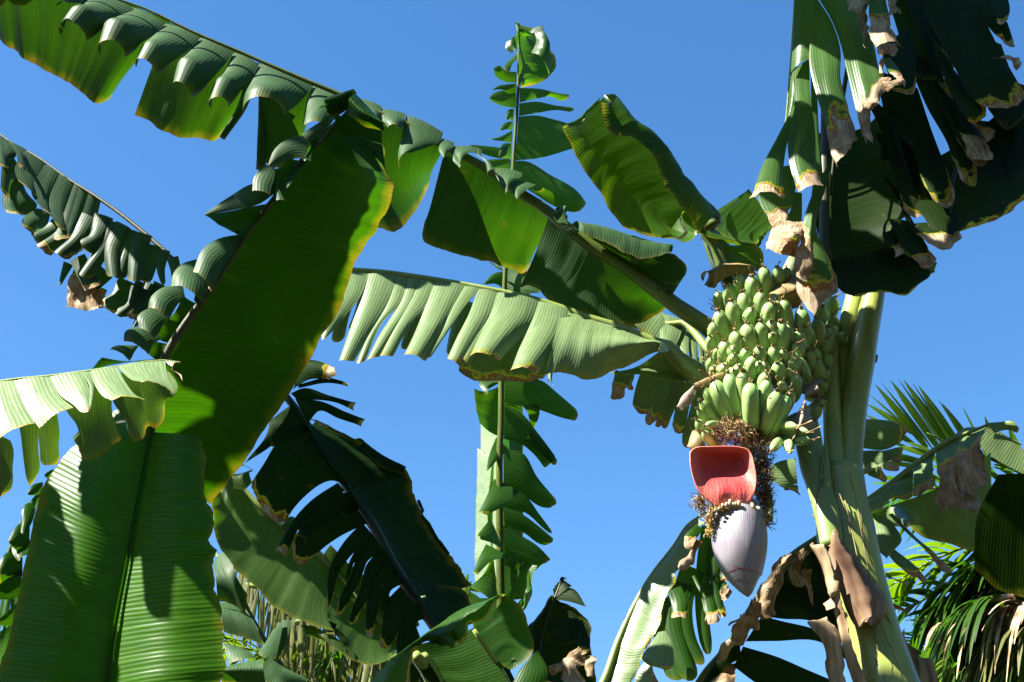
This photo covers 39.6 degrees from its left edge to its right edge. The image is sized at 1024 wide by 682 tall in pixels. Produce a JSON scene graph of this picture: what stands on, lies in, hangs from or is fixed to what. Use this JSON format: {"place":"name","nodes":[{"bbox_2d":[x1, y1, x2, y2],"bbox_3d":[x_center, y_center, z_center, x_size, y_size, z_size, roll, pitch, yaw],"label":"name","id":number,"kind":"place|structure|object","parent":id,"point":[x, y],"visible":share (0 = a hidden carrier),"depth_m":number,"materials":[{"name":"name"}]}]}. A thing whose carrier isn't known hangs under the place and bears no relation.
{"place":"outdoors","nodes":[
{"label":"outdoors","id":0,"kind":"place"},
{"bbox_2d":[0,469,54,663],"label":"banana plant","id":1,"kind":"object","parent":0,"point":[11,564],"visible":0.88,"depth_m":4.85,"materials":[{"name":"green plant"}]},
{"bbox_2d":[0,0,181,496],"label":"banana plant","id":2,"kind":"object","parent":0,"point":[140,394],"visible":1,"depth_m":3.77,"materials":[{"name":"green plant"}]},
{"bbox_2d":[0,89,393,681],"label":"banana plant","id":3,"kind":"object","parent":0,"point":[118,582],"visible":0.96,"depth_m":4.31,"materials":[{"name":"green plant"}]},
{"bbox_2d":[0,566,475,681],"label":"palm tree","id":4,"kind":"object","parent":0,"point":[312,659],"visible":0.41,"depth_m":8.62,"materials":[{"name":"bark"},{"name":"green leaf"}]},
{"bbox_2d":[0,134,547,681],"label":"banana plant","id":5,"kind":"object","parent":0,"point":[400,544],"visible":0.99,"depth_m":5.10,"materials":[{"name":"green plant"}]},
{"bbox_2d":[211,464,418,681],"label":"banana plant","id":6,"kind":"object","parent":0,"point":[249,532],"visible":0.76,"depth_m":5.44,"materials":[{"name":"green plant"}]},
{"bbox_2d":[0,0,1023,681],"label":"banana plant","id":7,"kind":"object","parent":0,"point":[872,182],"visible":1,"depth_m":4.93,"materials":[{"name":"green plant"}]},
{"bbox_2d":[0,0,1023,681],"label":"sky","id":8,"kind":"structure","parent":0,"point":[709,78],"materials":[{"name":"blue"}]},
{"bbox_2d":[468,21,595,681],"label":"banana plant","id":9,"kind":"object","parent":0,"point":[510,559],"visible":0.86,"depth_m":6.45,"materials":[{"name":"green plant"}]},
{"bbox_2d":[599,512,732,681],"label":"banana plant","id":10,"kind":"object","parent":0,"point":[673,651],"visible":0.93,"depth_m":4.58,"materials":[{"name":"green plant"}]},
{"bbox_2d":[901,615,927,657],"bbox_3d":[3.098,4.135,8.757,1.149,4.897,0.962,0,-30,0],"label":"palm tree","id":11,"kind":"object","parent":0,"point":[907,639],"visible":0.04,"depth_m":9.84,"materials":[{"name":"green plant"}]},
{"bbox_2d":[867,379,1023,681],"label":"palm tree","id":12,"kind":"object","parent":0,"point":[972,624],"visible":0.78,"depth_m":7.22,"materials":[{"name":"green plant"}]},
{"bbox_2d":[974,474,1023,596],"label":"banana plant","id":13,"kind":"object","parent":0,"point":[999,548],"visible":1,"depth_m":4.69,"materials":[{"name":"green plant"}]}
]}

